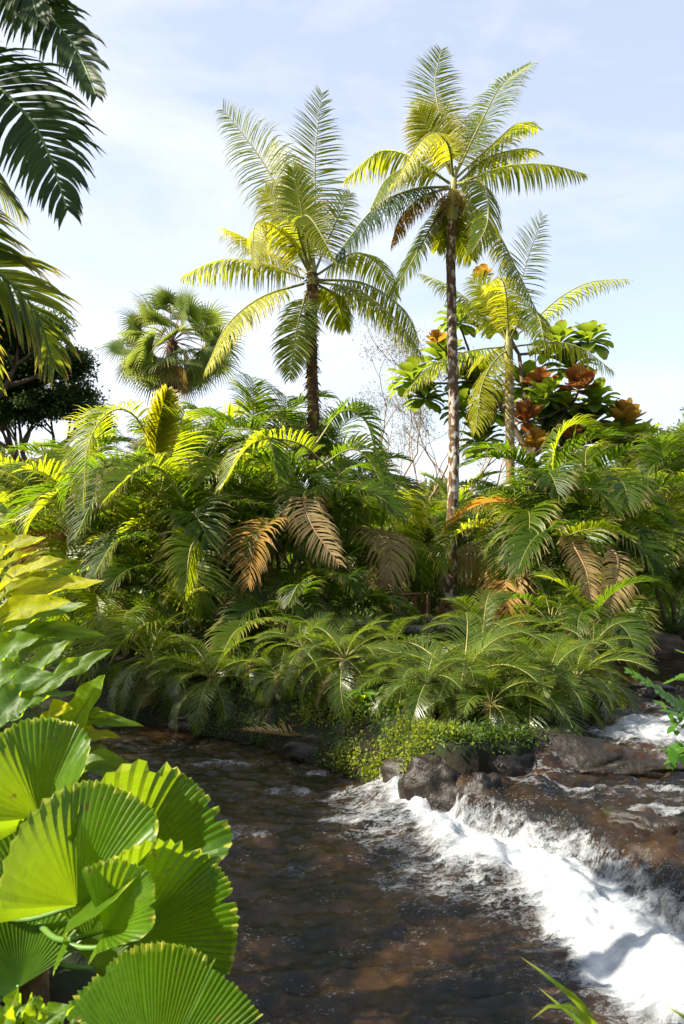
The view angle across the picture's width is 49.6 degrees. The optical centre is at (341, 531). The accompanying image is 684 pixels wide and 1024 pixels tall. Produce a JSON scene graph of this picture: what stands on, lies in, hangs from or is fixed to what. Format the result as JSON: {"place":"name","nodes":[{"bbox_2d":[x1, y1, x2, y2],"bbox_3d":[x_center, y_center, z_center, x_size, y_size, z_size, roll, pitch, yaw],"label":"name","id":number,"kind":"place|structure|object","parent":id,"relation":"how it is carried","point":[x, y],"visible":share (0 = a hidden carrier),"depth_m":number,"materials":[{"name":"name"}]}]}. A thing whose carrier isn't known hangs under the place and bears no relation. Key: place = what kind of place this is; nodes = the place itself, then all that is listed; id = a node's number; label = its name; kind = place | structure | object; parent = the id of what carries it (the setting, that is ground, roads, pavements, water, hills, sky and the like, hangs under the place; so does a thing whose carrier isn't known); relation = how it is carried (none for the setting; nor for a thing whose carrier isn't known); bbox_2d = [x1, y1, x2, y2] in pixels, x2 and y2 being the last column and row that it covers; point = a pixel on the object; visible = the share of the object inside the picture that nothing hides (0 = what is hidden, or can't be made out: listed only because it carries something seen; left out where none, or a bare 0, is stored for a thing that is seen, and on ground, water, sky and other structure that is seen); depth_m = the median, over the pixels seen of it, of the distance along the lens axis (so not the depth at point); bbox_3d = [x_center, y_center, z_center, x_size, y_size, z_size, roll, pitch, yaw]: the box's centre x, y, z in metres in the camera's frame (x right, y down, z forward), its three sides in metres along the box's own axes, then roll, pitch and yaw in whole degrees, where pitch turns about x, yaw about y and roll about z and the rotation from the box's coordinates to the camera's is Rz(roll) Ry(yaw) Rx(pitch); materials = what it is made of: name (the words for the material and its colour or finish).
{"place":"outdoors","nodes":[
{"label":"outdoors","id":0,"kind":"place"},
{"bbox_2d":[0,555,683,1023],"bbox_3d":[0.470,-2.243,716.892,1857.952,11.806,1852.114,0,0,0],"label":"ground","id":1,"kind":"structure","parent":0,"point":[462,759],"depth_m":9.86,"materials":[{"name":"soil"}]},
{"bbox_2d":[0,437,34,460],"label":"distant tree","id":2,"kind":"object","parent":1,"relation":"on","point":[2,450],"visible":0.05,"depth_m":42.00,"materials":[{"name":"green plant"}]},
{"bbox_2d":[0,451,41,566],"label":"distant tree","id":3,"kind":"object","parent":1,"relation":"on","point":[10,456],"visible":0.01,"depth_m":36.17,"materials":[{"name":"green plant"}]},
{"bbox_2d":[0,987,74,1023],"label":"ginger plant","id":4,"kind":"object","parent":1,"relation":"on","point":[33,1009],"visible":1,"depth_m":1.76,"materials":[{"name":"green plant"}]},
{"bbox_2d":[0,486,78,596],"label":"garden palm","id":5,"kind":"object","parent":1,"relation":"on","point":[15,548],"depth_m":24.11,"materials":[{"name":"plant"}]},
{"bbox_2d":[0,716,90,840],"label":"round leaf fan palm","id":6,"kind":"object","parent":1,"relation":"on","point":[41,757],"visible":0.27,"depth_m":3.32,"materials":[{"name":"green plant"}]},
{"bbox_2d":[1,473,99,559],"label":"garden palm","id":7,"kind":"object","parent":1,"relation":"on","point":[89,544],"visible":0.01,"depth_m":26.17,"materials":[{"name":"plant"}]},
{"bbox_2d":[0,707,101,782],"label":"undergrowth","id":8,"kind":"object","parent":1,"relation":"on","point":[36,714],"visible":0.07,"depth_m":6.23,"materials":[{"name":"green plant"}]},
{"bbox_2d":[0,504,103,625],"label":"ginger plant","id":9,"kind":"object","parent":1,"relation":"on","point":[28,587],"visible":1,"depth_m":4.35,"materials":[{"name":"yellow plant"}]},
{"bbox_2d":[0,602,105,678],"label":"ginger plant","id":10,"kind":"object","parent":1,"relation":"on","point":[22,644],"visible":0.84,"depth_m":4.12,"materials":[{"name":"green plant"}]},
{"bbox_2d":[0,0,109,394],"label":"leaning palm","id":11,"kind":"object","parent":1,"relation":"on","point":[22,139],"visible":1,"depth_m":3.63,"materials":[{"name":"green plant"}]},
{"bbox_2d":[0,281,109,412],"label":"broadleaf tree","id":12,"kind":"object","parent":1,"relation":"on","point":[15,359],"visible":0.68,"depth_m":25.34,"materials":[{"name":"green plant"}]},
{"bbox_2d":[0,641,112,727],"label":"ginger plant","id":13,"kind":"object","parent":1,"relation":"on","point":[32,683],"visible":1,"depth_m":3.84,"materials":[{"name":"green plant"}]},
{"bbox_2d":[0,369,123,461],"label":"broadleaf tree","id":14,"kind":"object","parent":1,"relation":"on","point":[28,404],"visible":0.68,"depth_m":25.97,"materials":[{"name":"green plant"}]},
{"bbox_2d":[33,441,122,572],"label":"garden palm","id":15,"kind":"object","parent":1,"relation":"on","point":[120,449],"visible":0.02,"depth_m":29.47,"materials":[{"name":"plant"}]},
{"bbox_2d":[0,402,164,619],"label":"areca palm","id":16,"kind":"object","parent":1,"relation":"on","point":[99,441],"visible":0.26,"depth_m":18.20,"materials":[{"name":"green leaf"},{"name":"cane"},{"name":"yellow leaf"}]},
{"bbox_2d":[40,675,144,775],"bbox_3d":[-1.508,1.391,4.161,0.600,1.235,0.783,0,0,-36],"label":"ginger plant","id":17,"kind":"object","parent":1,"relation":"on","point":[81,711],"visible":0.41,"depth_m":4.06,"materials":[{"name":"green plant"}]},
{"bbox_2d":[0,759,232,974],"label":"round leaf fan palm","id":18,"kind":"object","parent":1,"relation":"on","point":[54,845],"visible":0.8,"depth_m":2.80,"materials":[{"name":"green plant"}]},
{"bbox_2d":[0,838,239,1017],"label":"round leaf fan palm","id":19,"kind":"object","parent":1,"relation":"on","point":[174,893],"visible":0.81,"depth_m":2.67,"materials":[{"name":"green plant"}]},
{"bbox_2d":[89,610,204,714],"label":"pygmy date palm","id":20,"kind":"object","parent":1,"relation":"on","point":[153,655],"visible":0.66,"depth_m":11.96,"materials":[{"name":"green plant"}]},
{"bbox_2d":[98,443,199,591],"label":"garden palm","id":21,"kind":"object","parent":1,"relation":"on","point":[150,496],"visible":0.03,"depth_m":27.18,"materials":[{"name":"plant"}]},
{"bbox_2d":[0,384,300,643],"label":"areca palm","id":22,"kind":"object","parent":1,"relation":"on","point":[180,517],"visible":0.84,"depth_m":14.13,"materials":[{"name":"plant"}]},
{"bbox_2d":[33,532,282,685],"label":"areca palm","id":23,"kind":"object","parent":1,"relation":"on","point":[143,611],"visible":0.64,"depth_m":13.43,"materials":[{"name":"plant"}]},
{"bbox_2d":[55,941,268,1023],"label":"round leaf fan palm","id":24,"kind":"object","parent":1,"relation":"on","point":[173,977],"visible":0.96,"depth_m":2.01,"materials":[{"name":"green plant"}]},
{"bbox_2d":[95,281,245,591],"bbox_3d":[-5.870,-3.013,26.040,4.833,11.700,4.816,0,0,-43],"label":"fan palm","id":25,"kind":"object","parent":1,"relation":"on","point":[142,362],"visible":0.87,"depth_m":25.48,"materials":[{"name":"green plant"}]},
{"bbox_2d":[127,641,235,720],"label":"pygmy date palm","id":26,"kind":"object","parent":1,"relation":"on","point":[170,670],"visible":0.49,"depth_m":11.60,"materials":[{"name":"green plant"}]},
{"bbox_2d":[168,709,206,731],"bbox_3d":[-2.193,2.952,11.363,0.919,0.476,0.579,0,0,0],"label":"rock","id":27,"kind":"object","parent":1,"relation":"on","point":[182,724],"visible":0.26,"depth_m":11.15,"materials":[{"name":"grey stone"}]},
{"bbox_2d":[144,636,269,737],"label":"pygmy date palm","id":28,"kind":"object","parent":1,"relation":"on","point":[211,689],"visible":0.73,"depth_m":11.16,"materials":[{"name":"green plant"}]},
{"bbox_2d":[208,634,280,697],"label":"pygmy date palm","id":29,"kind":"object","parent":1,"relation":"on","point":[249,666],"visible":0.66,"depth_m":11.46,"materials":[{"name":"green plant"}]},
{"bbox_2d":[220,477,284,576],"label":"garden palm","id":30,"kind":"object","parent":1,"relation":"on","point":[274,565],"depth_m":26.08,"materials":[{"name":"plant"}]},
{"bbox_2d":[124,370,435,625],"bbox_3d":[-1.678,-0.736,18.299,7.959,6.442,4.852,0,0,0],"label":"areca palm","id":31,"kind":"object","parent":1,"relation":"on","point":[286,417],"visible":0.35,"depth_m":18.02,"materials":[{"name":"plant"}]},
{"bbox_2d":[244,646,315,708],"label":"pygmy date palm","id":32,"kind":"object","parent":1,"relation":"on","point":[268,690],"visible":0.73,"depth_m":10.91,"materials":[{"name":"green plant"}]},
{"bbox_2d":[238,718,326,742],"bbox_3d":[-0.519,2.717,9.965,2.178,0.246,1.048,0,0,27],"label":"rock","id":33,"kind":"object","parent":1,"relation":"on","point":[264,731],"visible":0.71,"depth_m":10.27,"materials":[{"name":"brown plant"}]},
{"bbox_2d":[283,733,319,761],"bbox_3d":[-0.364,2.929,9.922,0.814,0.494,0.623,0,0,-28],"label":"rock","id":34,"kind":"object","parent":1,"relation":"on","point":[295,750],"visible":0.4,"depth_m":9.74,"materials":[{"name":"grey stone"}]},
{"bbox_2d":[178,86,425,608],"bbox_3d":[-1.021,-4.385,17.814,6.153,14.096,4.420,0,0,0],"label":"tall palm","id":35,"kind":"object","parent":1,"relation":"on","point":[302,231],"visible":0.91,"depth_m":18.00,"materials":[{"name":"green plant"}]},
{"bbox_2d":[253,611,350,698],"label":"pygmy date palm","id":36,"kind":"object","parent":1,"relation":"on","point":[295,658],"visible":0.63,"depth_m":11.17,"materials":[{"name":"green plant"}]},
{"bbox_2d":[165,397,442,639],"bbox_3d":[-0.802,-0.103,15.633,6.101,5.162,6.153,0,0,0],"label":"areca palm","id":37,"kind":"object","parent":1,"relation":"on","point":[308,515],"visible":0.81,"depth_m":14.65,"materials":[{"name":"plant"}]},
{"bbox_2d":[201,541,425,669],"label":"areca palm","id":38,"kind":"object","parent":1,"relation":"on","point":[294,596],"visible":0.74,"depth_m":13.20,"materials":[{"name":"plant"}]},
{"bbox_2d":[23,656,608,780],"bbox_3d":[-0.554,2.730,11.152,10.958,1.129,5.777,0,0,0],"label":"bank moss","id":39,"kind":"object","parent":1,"relation":"on","point":[250,719],"visible":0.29,"depth_m":10.70,"materials":[{"name":"green plant"}]},
{"bbox_2d":[291,616,363,675],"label":"pygmy date palm","id":40,"kind":"object","parent":1,"relation":"on","point":[343,624],"visible":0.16,"depth_m":11.99,"materials":[{"name":"green plant"}]},
{"bbox_2d":[265,483,395,605],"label":"garden palm","id":41,"kind":"object","parent":1,"relation":"on","point":[283,566],"visible":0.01,"depth_m":23.77,"materials":[{"name":"plant"}]},
{"bbox_2d":[279,675,398,738],"bbox_3d":[0.084,2.494,10.234,2.573,0.724,1.339,0,0,36],"label":"ground cover","id":42,"kind":"object","parent":1,"relation":"on","point":[320,709],"visible":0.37,"depth_m":10.18,"materials":[{"name":"green plant"}]},
{"bbox_2d":[0,557,683,622],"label":"undergrowth","id":43,"kind":"object","parent":1,"relation":"on","point":[679,606],"visible":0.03,"depth_m":22.07,"materials":[{"name":"green plant"}]},
{"bbox_2d":[5,611,683,730],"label":"undergrowth","id":44,"kind":"object","parent":1,"relation":"on","point":[671,628],"visible":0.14,"depth_m":12.68,"materials":[{"name":"green plant"}]},
{"bbox_2d":[285,620,408,724],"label":"pygmy date palm","id":45,"kind":"object","parent":1,"relation":"on","point":[342,673],"visible":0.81,"depth_m":10.23,"materials":[{"name":"green plant"}]},
{"bbox_2d":[23,524,672,563],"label":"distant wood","id":46,"kind":"object","parent":1,"relation":"on","point":[279,555],"depth_m":57.81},
{"bbox_2d":[343,687,376,717],"bbox_3d":[0.268,2.280,9.755,0.524,0.451,0.517,0,0,0],"label":"young plant","id":47,"kind":"object","parent":1,"relation":"on","point":[362,697],"visible":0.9,"depth_m":9.72,"materials":[{"name":"green plant"}]},
{"bbox_2d":[287,489,442,612],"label":"garden palm","id":48,"kind":"object","parent":1,"relation":"on","point":[413,580],"visible":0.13,"depth_m":21.70,"materials":[{"name":"plant"}]},
{"bbox_2d":[334,614,400,661],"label":"pygmy date palm","id":49,"kind":"object","parent":1,"relation":"on","point":[368,632],"visible":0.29,"depth_m":12.91,"materials":[{"name":"green plant"}]},
{"bbox_2d":[380,755,403,782],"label":"rock","id":50,"kind":"object","parent":1,"relation":"on","point":[389,768],"visible":0.08,"depth_m":8.50,"materials":[{"name":"grey stone"}]},
{"bbox_2d":[351,520,436,607],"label":"garden palm","id":51,"kind":"object","parent":1,"relation":"on","point":[362,564],"visible":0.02,"depth_m":24.76,"materials":[{"name":"plant"}]},
{"bbox_2d":[347,614,451,663],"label":"pygmy date palm","id":52,"kind":"object","parent":1,"relation":"on","point":[400,625],"visible":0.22,"depth_m":13.22,"materials":[{"name":"green plant"}]},
{"bbox_2d":[345,653,455,722],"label":"pygmy date palm","id":53,"kind":"object","parent":1,"relation":"on","point":[375,676],"visible":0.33,"depth_m":9.61,"materials":[{"name":"green plant"}]},
{"bbox_2d":[364,485,440,572],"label":"garden palm","id":54,"kind":"object","parent":1,"relation":"on","point":[405,496],"depth_m":29.93,"materials":[{"name":"plant"}]},
{"bbox_2d":[381,592,428,615],"bbox_3d":[1.796,2.149,20.263,0.183,1.037,2.038,0,0,44],"label":"railing","id":55,"kind":"object","parent":1,"relation":"on","point":[415,601],"visible":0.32,"depth_m":20.42,"materials":[{"name":"brown wood"}]},
{"bbox_2d":[319,710,494,782],"bbox_3d":[0.689,2.680,8.804,0.839,1.217,2.492,0,0,-44],"label":"ground cover","id":56,"kind":"object","parent":1,"relation":"on","point":[373,764],"visible":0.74,"depth_m":8.75,"materials":[{"name":"green plant"}]},
{"bbox_2d":[320,312,503,583],"bbox_3d":[1.960,-2.316,27.559,8.716,10.420,8.309,0,0,0],"label":"bare tree","id":57,"kind":"object","parent":1,"relation":"on","point":[396,408],"visible":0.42,"depth_m":26.84,"materials":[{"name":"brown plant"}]},
{"bbox_2d":[380,484,443,501],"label":"distant tree","id":58,"kind":"object","parent":1,"relation":"on","point":[423,494],"depth_m":41.61,"materials":[{"name":"green plant"}]},
{"bbox_2d":[368,641,481,727],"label":"pygmy date palm","id":59,"kind":"object","parent":1,"relation":"on","point":[425,692],"visible":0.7,"depth_m":9.09,"materials":[{"name":"green plant"}]},
{"bbox_2d":[357,468,501,607],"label":"garden palm","id":60,"kind":"object","parent":1,"relation":"on","point":[474,578],"visible":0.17,"depth_m":23.37,"materials":[{"name":"plant"}]},
{"bbox_2d":[398,753,461,812],"bbox_3d":[1.056,2.864,7.860,0.937,0.969,0.474,0,0,30],"label":"rock","id":61,"kind":"object","parent":1,"relation":"on","point":[433,781],"visible":0.48,"depth_m":7.76,"materials":[{"name":"grey stone"}]},
{"bbox_2d":[409,476,489,506],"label":"distant tree","id":62,"kind":"object","parent":1,"relation":"on","point":[426,487],"visible":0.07,"depth_m":43.96,"materials":[{"name":"green plant"}]},
{"bbox_2d":[427,502,476,595],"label":"garden palm","id":63,"kind":"object","parent":1,"relation":"on","point":[435,567],"depth_m":28.02,"materials":[{"name":"plant"}]},
{"bbox_2d":[393,490,526,609],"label":"areca palm","id":64,"kind":"object","parent":1,"relation":"on","point":[440,515],"visible":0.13,"depth_m":21.12,"materials":[{"name":"plant"}]},
{"bbox_2d":[332,44,591,623],"bbox_3d":[2.705,-4.853,17.540,6.069,14.779,3.872,0,0,-30],"label":"tall palm","id":65,"kind":"object","parent":1,"relation":"on","point":[452,232],"visible":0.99,"depth_m":17.50,"materials":[{"name":"green plant"}]},
{"bbox_2d":[364,609,574,723],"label":"pygmy date palm","id":66,"kind":"object","parent":1,"relation":"on","point":[481,647],"visible":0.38,"depth_m":9.57,"materials":[{"name":"green plant"}]},
{"bbox_2d":[368,376,579,595],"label":"bare tree","id":67,"kind":"object","parent":1,"relation":"on","point":[428,454],"visible":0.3,"depth_m":29.55,"materials":[{"name":"grey plant"}]},
{"bbox_2d":[401,717,550,770],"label":"bank creepers","id":68,"kind":"object","parent":1,"relation":"on","point":[482,731],"visible":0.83,"depth_m":8.16,"materials":[{"name":"green plant"}]},
{"bbox_2d":[458,772,501,800],"bbox_3d":[1.419,2.774,7.599,0.479,0.625,0.411,0,0,0],"label":"rock","id":69,"kind":"object","parent":1,"relation":"on","point":[481,782],"visible":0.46,"depth_m":7.54,"materials":[{"name":"grey stone"}]},
{"bbox_2d":[424,492,543,588],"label":"garden palm","id":70,"kind":"object","parent":1,"relation":"on","point":[438,497],"visible":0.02,"depth_m":27.14,"materials":[{"name":"plant"}]},
{"bbox_2d":[421,589,554,678],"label":"pygmy date palm","id":71,"kind":"object","parent":1,"relation":"on","point":[495,624],"visible":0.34,"depth_m":12.11,"materials":[{"name":"green plant"}]},
{"bbox_2d":[423,660,553,731],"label":"pygmy date palm","id":72,"kind":"object","parent":1,"relation":"on","point":[490,709],"visible":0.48,"depth_m":8.91,"materials":[{"name":"green plant"}]},
{"bbox_2d":[490,753,534,777],"bbox_3d":[1.606,2.812,8.212,1.189,0.887,0.651,0,0,0],"label":"rock","id":73,"kind":"object","parent":1,"relation":"on","point":[510,765],"visible":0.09,"depth_m":7.96,"materials":[{"name":"grey stone"}]},
{"bbox_2d":[403,209,632,611],"bbox_3d":[5.238,-3.539,21.682,6.731,12.835,3.353,0,0,12],"label":"tall palm","id":74,"kind":"object","parent":1,"relation":"on","point":[506,354],"visible":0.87,"depth_m":21.89,"materials":[{"name":"green plant"}]},
{"bbox_2d":[386,263,669,599],"bbox_3d":[6.024,-2.817,23.604,9.302,11.504,3.785,0,0,0],"label":"leaved tree","id":75,"kind":"object","parent":1,"relation":"on","point":[544,407],"visible":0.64,"depth_m":23.42,"materials":[{"name":"green plant"}]},
{"bbox_2d":[445,644,616,735],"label":"pygmy date palm","id":76,"kind":"object","parent":1,"relation":"on","point":[553,704],"visible":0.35,"depth_m":9.13,"materials":[{"name":"green plant"}]},
{"bbox_2d":[490,612,571,672],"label":"pygmy date palm","id":77,"kind":"object","parent":1,"relation":"on","point":[529,628],"visible":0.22,"depth_m":12.55,"materials":[{"name":"green plant"}]},
{"bbox_2d":[518,469,578,591],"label":"garden palm","id":78,"kind":"object","parent":1,"relation":"on","point":[552,519],"visible":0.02,"depth_m":26.74,"materials":[{"name":"plant"}]},
{"bbox_2d":[422,413,683,633],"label":"areca palm","id":79,"kind":"object","parent":1,"relation":"on","point":[532,512],"visible":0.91,"depth_m":14.61,"materials":[{"name":"plant"}]},
{"bbox_2d":[479,632,629,723],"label":"pygmy date palm","id":80,"kind":"object","parent":1,"relation":"on","point":[546,678],"visible":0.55,"depth_m":9.21,"materials":[{"name":"green plant"}]},
{"bbox_2d":[512,728,622,768],"bbox_3d":[2.268,2.805,8.583,2.205,1.067,1.089,0,0,0],"label":"rock","id":81,"kind":"object","parent":1,"relation":"on","point":[580,752],"visible":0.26,"depth_m":8.26,"materials":[{"name":"grey stone"}]},
{"bbox_2d":[544,625,597,684],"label":"undergrowth","id":82,"kind":"object","parent":1,"relation":"on","point":[570,637],"visible":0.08,"depth_m":11.90,"materials":[{"name":"green plant"}]},
{"bbox_2d":[484,557,674,667],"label":"areca palm","id":83,"kind":"object","parent":1,"relation":"on","point":[567,603],"visible":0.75,"depth_m":12.66,"materials":[{"name":"plant"}]},
{"bbox_2d":[501,632,660,725],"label":"pygmy date palm","id":84,"kind":"object","parent":1,"relation":"on","point":[638,660],"visible":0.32,"depth_m":9.97,"materials":[{"name":"green plant"}]},
{"bbox_2d":[554,463,618,480],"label":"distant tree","id":85,"kind":"object","parent":1,"relation":"on","point":[586,472],"depth_m":39.01,"materials":[{"name":"green plant"}]},
{"bbox_2d":[540,613,651,698],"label":"pygmy date palm","id":86,"kind":"object","parent":1,"relation":"on","point":[614,640],"visible":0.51,"depth_m":10.83,"materials":[{"name":"green plant"}]},
{"bbox_2d":[524,959,683,1023],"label":"strap leaf plant","id":87,"kind":"object","parent":1,"relation":"on","point":[584,1014],"visible":1,"depth_m":1.91,"materials":[{"name":"green plant"}]},
{"bbox_2d":[554,427,683,632],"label":"areca palm","id":88,"kind":"object","parent":1,"relation":"on","point":[650,469],"visible":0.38,"depth_m":17.05,"materials":[{"name":"plant"}]},
{"bbox_2d":[563,459,683,584],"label":"garden palm","id":89,"kind":"object","parent":1,"relation":"on","point":[620,464],"visible":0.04,"depth_m":25.24,"materials":[{"name":"plant"}]},
{"bbox_2d":[602,630,683,653],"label":"rock","id":90,"kind":"object","parent":1,"relation":"on","point":[668,643],"visible":0.24,"depth_m":14.88,"materials":[{"name":"stone"}]},
{"bbox_2d":[603,407,683,466],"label":"distant tree","id":91,"kind":"object","parent":1,"relation":"on","point":[657,432],"depth_m":44.76,"materials":[{"name":"green plant"}]},
{"bbox_2d":[620,420,683,594],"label":"garden palm","id":92,"kind":"object","parent":1,"relation":"on","point":[679,443],"visible":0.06,"depth_m":25.75,"materials":[{"name":"plant"}]},
{"bbox_2d":[624,649,683,757],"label":"fern","id":93,"kind":"object","parent":1,"relation":"on","point":[672,700],"visible":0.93,"depth_m":7.15,"materials":[{"name":"green plant"}]},
{"bbox_2d":[653,696,683,770],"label":"ivy like shrub","id":94,"kind":"object","parent":1,"relation":"on","point":[673,751],"visible":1,"depth_m":5.99,"materials":[{"name":"green plant"}]},
{"bbox_2d":[672,628,683,639],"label":"rock","id":95,"kind":"object","parent":1,"relation":"on","point":[681,630],"visible":0.24,"depth_m":15.70,"materials":[{"name":"stone"}]},
{"bbox_2d":[0,0,683,495],"label":"sky","id":96,"kind":"structure","parent":0,"point":[605,91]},
{"bbox_2d":[24,618,683,1023],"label":"river water","id":97,"kind":"structure","parent":0,"point":[352,906],"depth_m":6.11,"materials":[{"name":"brown liquid"}]},
{"bbox_2d":[365,766,683,977],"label":"water spray","id":98,"kind":"object","parent":97,"relation":"on","point":[447,817],"visible":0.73,"depth_m":6.39,"materials":[{"name":"white liquid"}]},
{"bbox_2d":[575,759,683,778],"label":"rock","id":99,"kind":"object","parent":97,"relation":"in","point":[650,768],"visible":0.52,"depth_m":7.98,"materials":[{"name":"grey stone"}]},
{"bbox_2d":[602,806,683,837],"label":"rock","id":100,"kind":"object","parent":97,"relation":"in","point":[650,823],"visible":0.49,"depth_m":6.51,"materials":[{"name":"grey stone"}]},
{"bbox_2d":[628,681,676,696],"bbox_3d":[4.741,2.421,11.312,0.683,0.305,0.422,0,0,0],"label":"rock","id":101,"kind":"object","parent":97,"relation":"in","point":[641,689],"visible":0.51,"depth_m":11.19,"materials":[{"name":"grey stone"}]},
{"bbox_2d":[224,615,683,633],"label":"path","id":102,"kind":"structure","parent":0,"point":[419,627],"depth_m":17.02,"materials":[{"name":"stone"}]}
]}

